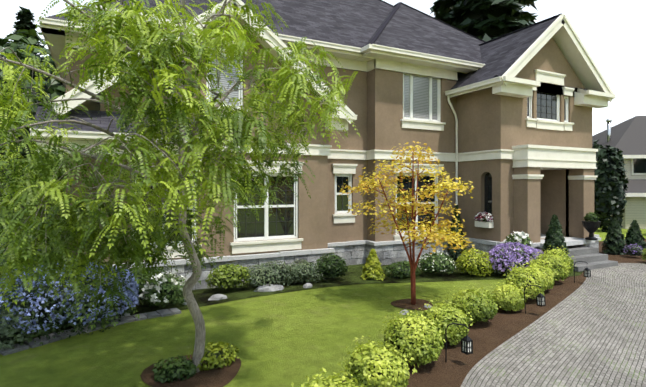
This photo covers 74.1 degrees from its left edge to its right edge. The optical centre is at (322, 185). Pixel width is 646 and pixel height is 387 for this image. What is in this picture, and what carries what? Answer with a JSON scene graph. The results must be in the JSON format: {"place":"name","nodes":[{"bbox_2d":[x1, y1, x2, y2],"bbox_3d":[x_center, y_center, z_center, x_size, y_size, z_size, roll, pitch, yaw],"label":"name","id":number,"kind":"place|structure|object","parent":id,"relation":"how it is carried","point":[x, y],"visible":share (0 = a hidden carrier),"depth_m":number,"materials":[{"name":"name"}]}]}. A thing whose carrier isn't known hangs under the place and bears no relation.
{"place":"outdoors","nodes":[
{"label":"outdoors","id":0,"kind":"place"},
{"bbox_2d":[0,199,645,386],"bbox_3d":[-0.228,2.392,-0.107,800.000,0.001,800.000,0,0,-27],"label":"ground","id":1,"kind":"structure","parent":0,"point":[287,339],"depth_m":6.71,"materials":[{"name":"green plant"}]},
{"bbox_2d":[0,206,39,266],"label":"tall hedge","id":2,"kind":"object","parent":1,"relation":"on","point":[22,247],"visible":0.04,"depth_m":10.59,"materials":[{"name":"green plant"}]},
{"bbox_2d":[0,6,43,209],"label":"conifer","id":3,"kind":"object","parent":1,"relation":"on","point":[25,16],"depth_m":30.23,"materials":[{"name":"green plant"}]},
{"bbox_2d":[0,29,65,237],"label":"tree","id":4,"kind":"object","parent":1,"relation":"on","point":[57,88],"depth_m":17.20,"materials":[{"name":"green plant"}]},
{"bbox_2d":[0,308,180,355],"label":"flagstone edging","id":5,"kind":"object","parent":1,"relation":"on","point":[125,319],"visible":0.79,"depth_m":6.99,"materials":[{"name":"grey stone"}]},
{"bbox_2d":[152,355,196,382],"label":"tree foot plants","id":6,"kind":"object","parent":1,"relation":"on","point":[177,369],"visible":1,"depth_m":5.25,"materials":[{"name":"green plant"}]},
{"bbox_2d":[0,0,359,372],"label":"tree","id":7,"kind":"object","parent":1,"relation":"on","point":[139,250],"depth_m":4.37,"materials":[{"name":"green plant"}]},
{"bbox_2d":[140,299,432,386],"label":"tree mulch rings","id":8,"kind":"object","parent":1,"relation":"on","point":[219,376],"visible":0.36,"depth_m":5.38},
{"bbox_2d":[187,341,239,370],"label":"tree foot plants","id":9,"kind":"object","parent":8,"relation":"on","point":[216,354],"visible":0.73,"depth_m":5.63,"materials":[{"name":"green plant"}]},
{"bbox_2d":[0,259,583,347],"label":"planting bed","id":10,"kind":"object","parent":1,"relation":"on","point":[353,275],"visible":0.23,"depth_m":10.34,"materials":[{"name":"brown soil"}]},
{"bbox_2d":[0,254,25,292],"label":"shrub","id":11,"kind":"object","parent":10,"relation":"on","point":[6,268],"visible":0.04,"depth_m":8.61,"materials":[{"name":"green plant"}]},
{"bbox_2d":[0,310,34,350],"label":"shrub","id":12,"kind":"object","parent":10,"relation":"on","point":[7,337],"visible":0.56,"depth_m":6.26,"materials":[{"name":"green plant"}]},
{"bbox_2d":[0,257,141,344],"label":"blue flowering shrub","id":13,"kind":"object","parent":10,"relation":"on","point":[45,309],"visible":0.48,"depth_m":6.76,"materials":[{"name":"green plant"}]},
{"bbox_2d":[121,266,169,298],"bbox_3d":[-3.745,1.969,8.863,1.232,0.650,0.854,0,0,-27],"label":"green shrub","id":14,"kind":"object","parent":10,"relation":"on","point":[141,285],"visible":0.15,"depth_m":8.66,"materials":[{"name":"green plant"}]},
{"bbox_2d":[139,272,185,307],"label":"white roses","id":15,"kind":"object","parent":10,"relation":"on","point":[166,290],"visible":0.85,"depth_m":8.27,"materials":[{"name":"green plant"}]},
{"bbox_2d":[208,294,226,299],"bbox_3d":[-2.230,2.357,9.038,0.409,0.131,0.254,0,0,-27],"label":"rock","id":16,"kind":"object","parent":10,"relation":"on","point":[217,297],"visible":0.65,"depth_m":8.96,"materials":[{"name":"stone"}]},
{"bbox_2d":[205,263,253,288],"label":"yellow green shrub","id":17,"kind":"object","parent":10,"relation":"on","point":[231,275],"visible":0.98,"depth_m":9.52,"materials":[{"name":"green plant"}]},
{"bbox_2d":[243,261,294,286],"bbox_3d":[-1.236,2.065,10.073,1.338,0.568,0.842,0,0,-27],"label":"sage shrub","id":18,"kind":"object","parent":10,"relation":"on","point":[269,275],"visible":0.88,"depth_m":9.86,"materials":[{"name":"green plant"}]},
{"bbox_2d":[254,284,283,291],"bbox_3d":[-1.213,2.329,9.756,0.747,0.190,0.314,0,0,-27],"label":"long rock","id":19,"kind":"object","parent":10,"relation":"on","point":[271,288],"visible":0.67,"depth_m":9.65,"materials":[{"name":"stone"}]},
{"bbox_2d":[285,259,323,282],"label":"sage shrub","id":20,"kind":"object","parent":10,"relation":"on","point":[305,271],"visible":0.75,"depth_m":10.27,"materials":[{"name":"green plant"}]},
{"bbox_2d":[303,283,312,287],"bbox_3d":[-0.369,2.351,10.084,0.247,0.133,0.187,0,0,-27],"label":"rock","id":21,"kind":"object","parent":10,"relation":"on","point":[307,285],"visible":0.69,"depth_m":10.02,"materials":[{"name":"stone"}]},
{"bbox_2d":[315,253,347,279],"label":"dark shrub","id":22,"kind":"object","parent":10,"relation":"on","point":[333,265],"visible":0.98,"depth_m":10.52,"materials":[{"name":"green plant"}]},
{"bbox_2d":[361,249,385,280],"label":"conical shrub","id":23,"kind":"object","parent":10,"relation":"on","point":[372,269],"visible":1,"depth_m":10.89,"materials":[{"name":"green plant"}]},
{"bbox_2d":[383,260,420,278],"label":"shrub","id":24,"kind":"object","parent":10,"relation":"on","point":[402,269],"visible":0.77,"depth_m":10.88,"materials":[{"name":"green plant"}]},
{"bbox_2d":[417,251,455,274],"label":"white flower shrub","id":25,"kind":"object","parent":10,"relation":"on","point":[433,262],"visible":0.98,"depth_m":11.19,"materials":[{"name":"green plant"}]},
{"bbox_2d":[446,205,466,260],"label":"conifer column","id":26,"kind":"structure","parent":10,"relation":"on","point":[455,255],"depth_m":13.65,"materials":[{"name":"green plant"}]},
{"bbox_2d":[456,248,493,276],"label":"shrub","id":27,"kind":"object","parent":10,"relation":"on","point":[474,262],"depth_m":11.13,"materials":[{"name":"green plant"}]},
{"bbox_2d":[483,242,543,276],"bbox_3d":[5.246,1.934,11.594,1.999,0.820,1.377,0,0,-27],"label":"flowering shrub","id":28,"kind":"object","parent":10,"relation":"on","point":[502,258],"visible":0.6,"depth_m":11.16,"materials":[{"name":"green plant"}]},
{"bbox_2d":[503,231,534,254],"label":"flowering shrub","id":29,"kind":"object","parent":10,"relation":"on","point":[522,237],"visible":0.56,"depth_m":12.19,"materials":[{"name":"white plant"}]},
{"bbox_2d":[542,214,573,270],"bbox_3d":[6.469,1.588,11.958,0.902,1.608,0.913,0,0,-27],"label":"conical shrub","id":30,"kind":"object","parent":10,"relation":"on","point":[554,237],"visible":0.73,"depth_m":11.84,"materials":[{"name":"green plant"}]},
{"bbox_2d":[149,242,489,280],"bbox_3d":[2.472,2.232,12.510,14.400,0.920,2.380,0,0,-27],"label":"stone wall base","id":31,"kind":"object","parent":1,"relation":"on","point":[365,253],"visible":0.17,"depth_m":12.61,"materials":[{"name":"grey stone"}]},
{"bbox_2d":[171,247,487,288],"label":"house stone joints","id":32,"kind":"object","parent":31,"relation":"in","point":[264,265],"depth_m":10.03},
{"bbox_2d":[30,0,615,258],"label":"house trim","id":33,"kind":"structure","parent":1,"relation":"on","point":[562,33],"depth_m":12.81,"materials":[{"name":"beige paint"}]},
{"bbox_2d":[474,211,492,221],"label":"window box plants","id":34,"kind":"object","parent":33,"relation":"on","point":[486,216],"depth_m":13.07,"materials":[{"name":"plant"}]},
{"bbox_2d":[582,221,600,240],"bbox_3d":[8.396,1.397,13.384,0.540,0.580,0.526,0,0,-27],"label":"urn planter","id":35,"kind":"object","parent":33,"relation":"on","point":[591,228],"visible":0.96,"depth_m":13.26,"materials":[{"name":"black metal"}]},
{"bbox_2d":[584,212,598,221],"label":"potted plant","id":36,"kind":"object","parent":35,"relation":"in","point":[591,216],"visible":1,"depth_m":13.29,"materials":[{"name":"green plant"}]},
{"bbox_2d":[105,241,598,289],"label":"stone foundation wall","id":37,"kind":"structure","parent":1,"relation":"on","point":[356,251],"depth_m":12.87,"materials":[{"name":"grey stone"}]},
{"bbox_2d":[66,16,593,262],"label":"house wall","id":38,"kind":"structure","parent":37,"relation":"on","point":[487,119],"depth_m":13.09,"materials":[{"name":"brown paint"}]},
{"bbox_2d":[32,0,587,136],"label":"house roof","id":39,"kind":"structure","parent":38,"relation":"on","point":[357,23],"depth_m":13.85,"materials":[{"name":"grey"}]},
{"bbox_2d":[95,0,561,45],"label":"house roof caps","id":40,"kind":"object","parent":39,"relation":"on","point":[377,34],"visible":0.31,"depth_m":15.41,"materials":[{"name":"grey"}]},
{"bbox_2d":[131,52,567,246],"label":"window frames","id":41,"kind":"structure","parent":38,"relation":"in","point":[265,206],"depth_m":13.06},
{"bbox_2d":[208,56,436,119],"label":"window blinds","id":42,"kind":"object","parent":41,"relation":"in","point":[420,97],"visible":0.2,"depth_m":13.66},
{"bbox_2d":[134,92,564,242],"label":"windows","id":43,"kind":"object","parent":41,"relation":"in","point":[247,230],"visible":0.17,"depth_m":11.10,"materials":[{"name":"glass"}]},
{"bbox_2d":[144,91,556,235],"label":"house window grilles","id":44,"kind":"object","parent":41,"relation":"attached to","point":[546,99],"visible":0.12,"depth_m":12.97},
{"bbox_2d":[447,95,457,204],"bbox_3d":[4.293,-0.595,14.129,0.474,4.786,0.149,0,0,-27],"label":"downpipe","id":45,"kind":"object","parent":38,"relation":"attached to","point":[453,110],"visible":0.62,"depth_m":14.22,"materials":[{"name":"beige metal"}]},
{"bbox_2d":[112,234,600,268],"bbox_3d":[2.231,1.744,12.040,15.362,0.155,3.010,0,0,-27],"label":"stone ledge","id":46,"kind":"object","parent":37,"relation":"on","point":[570,241],"visible":0.48,"depth_m":11.44,"materials":[{"name":"grey stone"}]},
{"bbox_2d":[399,310,408,314],"bbox_3d":[1.528,2.371,8.021,0.189,0.099,0.148,0,0,-44],"label":"lawn rock","id":47,"kind":"object","parent":1,"relation":"on","point":[405,312],"visible":0.48,"depth_m":7.97,"materials":[{"name":"stone"}]},
{"bbox_2d":[340,141,474,304],"bbox_3d":[1.935,0.790,8.697,2.888,3.304,2.525,0,0,-27],"label":"maple","id":48,"kind":"object","parent":1,"relation":"on","point":[432,235],"depth_m":8.62,"materials":[{"name":"yellow plant"}]},
{"bbox_2d":[430,0,538,41],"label":"conifer","id":49,"kind":"object","parent":1,"relation":"on","point":[486,20],"visible":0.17,"depth_m":30.75,"materials":[{"name":"green plant"}]},
{"bbox_2d":[342,239,645,386],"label":"mulch strips","id":50,"kind":"object","parent":1,"relation":"on","point":[498,329],"visible":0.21,"depth_m":6.82,"materials":[{"name":"brown soil"}]},
{"bbox_2d":[291,364,370,386],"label":"hedge shrub","id":51,"kind":"object","parent":50,"relation":"on","point":[327,381],"visible":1,"depth_m":3.98,"materials":[{"name":"green plant"}]},
{"bbox_2d":[339,335,418,386],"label":"hedge shrub","id":52,"kind":"object","parent":50,"relation":"on","point":[381,366],"visible":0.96,"depth_m":4.66,"materials":[{"name":"green plant"}]},
{"bbox_2d":[379,310,445,365],"bbox_3d":[1.194,1.998,5.773,0.968,0.621,1.010,0,0,-27],"label":"hedge shrub","id":53,"kind":"object","parent":50,"relation":"on","point":[418,339],"visible":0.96,"depth_m":5.50,"materials":[{"name":"green plant"}]},
{"bbox_2d":[415,299,472,345],"bbox_3d":[1.865,2.054,6.562,0.858,0.565,0.879,0,0,-27],"label":"hedge shrub","id":54,"kind":"object","parent":50,"relation":"on","point":[445,314],"visible":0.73,"depth_m":6.33,"materials":[{"name":"green plant"}]},
{"bbox_2d":[445,323,472,361],"bbox_3d":[1.832,2.143,5.744,0.345,0.598,0.145,0,0,37],"label":"path lantern","id":55,"kind":"object","parent":50,"relation":"on","point":[466,344],"visible":1,"depth_m":5.67,"materials":[{"name":"black metal"}]},
{"bbox_2d":[445,284,500,323],"bbox_3d":[2.613,2.022,7.425,0.907,0.585,0.912,0,0,-27],"label":"hedge shrub","id":56,"kind":"object","parent":50,"relation":"on","point":[481,306],"visible":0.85,"depth_m":7.18,"materials":[{"name":"green plant"}]},
{"bbox_2d":[487,280,528,311],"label":"hedge shrub","id":57,"kind":"object","parent":50,"relation":"on","point":[511,298],"visible":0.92,"depth_m":7.99,"materials":[{"name":"green plant"}]},
{"bbox_2d":[503,262,551,298],"bbox_3d":[4.246,1.941,8.962,1.052,0.712,0.946,0,0,-27],"label":"hedge shrub","id":58,"kind":"object","parent":50,"relation":"on","point":[522,277],"visible":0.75,"depth_m":8.72,"materials":[{"name":"green plant"}]},
{"bbox_2d":[524,285,545,313],"bbox_3d":[3.929,2.139,7.935,0.356,0.608,0.138,0,0,43],"label":"path lantern","id":59,"kind":"object","parent":50,"relation":"on","point":[540,299],"visible":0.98,"depth_m":7.85,"materials":[{"name":"black metal"}]},
{"bbox_2d":[522,262,557,289],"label":"hedge shrub","id":60,"kind":"object","parent":50,"relation":"on","point":[548,275],"visible":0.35,"depth_m":9.53,"materials":[{"name":"green plant"}]},
{"bbox_2d":[526,251,570,280],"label":"hedge shrub","id":61,"kind":"object","parent":50,"relation":"on","point":[556,263],"visible":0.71,"depth_m":10.30,"materials":[{"name":"green plant"}]},
{"bbox_2d":[541,245,575,273],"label":"hedge shrub","id":62,"kind":"object","parent":50,"relation":"on","point":[563,256],"visible":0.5,"depth_m":11.16,"materials":[{"name":"green plant"}]},
{"bbox_2d":[574,261,590,282],"bbox_3d":[6.348,2.142,10.473,0.344,0.600,0.138,0,0,43],"label":"path lantern","id":63,"kind":"object","parent":50,"relation":"on","point":[587,272],"visible":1,"depth_m":10.39,"materials":[{"name":"black metal"}]},
{"bbox_2d":[601,217,625,254],"bbox_3d":[10.231,1.744,15.026,0.877,1.298,0.918,0,0,-27],"label":"arborvitae","id":64,"kind":"object","parent":50,"relation":"on","point":[614,243],"visible":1,"depth_m":14.88,"materials":[{"name":"green plant"}]},
{"bbox_2d":[623,243,642,256],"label":"purple shrub","id":65,"kind":"object","parent":50,"relation":"on","point":[632,250],"visible":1,"depth_m":14.12,"materials":[{"name":"purple plant"}]},
{"bbox_2d":[625,220,645,250],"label":"arborvitae","id":66,"kind":"object","parent":50,"relation":"on","point":[634,235],"visible":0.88,"depth_m":15.02,"materials":[{"name":"green plant"}]},
{"bbox_2d":[641,248,645,260],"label":"shrub","id":67,"kind":"object","parent":50,"relation":"on","point":[643,254],"visible":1,"depth_m":13.23,"materials":[{"name":"green plant"}]},
{"bbox_2d":[568,247,617,271],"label":"porch steps","id":68,"kind":"structure","parent":1,"relation":"on","point":[593,257],"depth_m":12.63,"materials":[{"name":"concrete"}]},
{"bbox_2d":[592,140,628,231],"bbox_3d":[14.913,0.117,22.534,2.111,5.214,1.996,0,0,-27],"label":"columnar tree","id":69,"kind":"object","parent":1,"relation":"on","point":[610,185],"visible":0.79,"depth_m":21.93,"materials":[{"name":"green plant"}]},
{"bbox_2d":[608,159,645,228],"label":"neighbour house walls","id":70,"kind":"structure","parent":1,"relation":"on","point":[635,208],"depth_m":23.77,"materials":[{"name":"beige paint"}]},
{"bbox_2d":[606,119,611,141],"bbox_3d":[18.536,-3.358,27.730,0.285,1.900,0.300,0,0,-27],"label":"chimney pipe","id":71,"kind":"object","parent":70,"relation":"on","point":[608,121],"visible":0.85,"depth_m":27.63,"materials":[{"name":"silver metal"}]},
{"bbox_2d":[596,155,645,196],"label":"house trim","id":72,"kind":"structure","parent":70,"relation":"attached to","point":[632,157],"depth_m":24.89,"materials":[{"name":"white paint"}]},
{"bbox_2d":[634,159,645,172],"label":"window","id":73,"kind":"structure","parent":70,"relation":"in","point":[639,165],"depth_m":25.25,"materials":[{"name":"black glass"}]},
{"bbox_2d":[0,0,645,135],"bbox_3d":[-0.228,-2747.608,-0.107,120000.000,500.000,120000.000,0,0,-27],"label":"sky","id":74,"kind":"structure","parent":0,"point":[611,34],"depth_m":8078.52,"materials":[{"name":"white"}]},
{"bbox_2d":[460,263,645,386],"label":"paver path","id":75,"kind":"structure","parent":0,"point":[590,331],"depth_m":6.42,"materials":[{"name":"grey stone"}]},
{"bbox_2d":[592,116,645,192],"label":"roof","id":76,"kind":"structure","parent":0,"point":[628,136],"depth_m":26.95,"materials":[{"name":"grey"}]}
]}

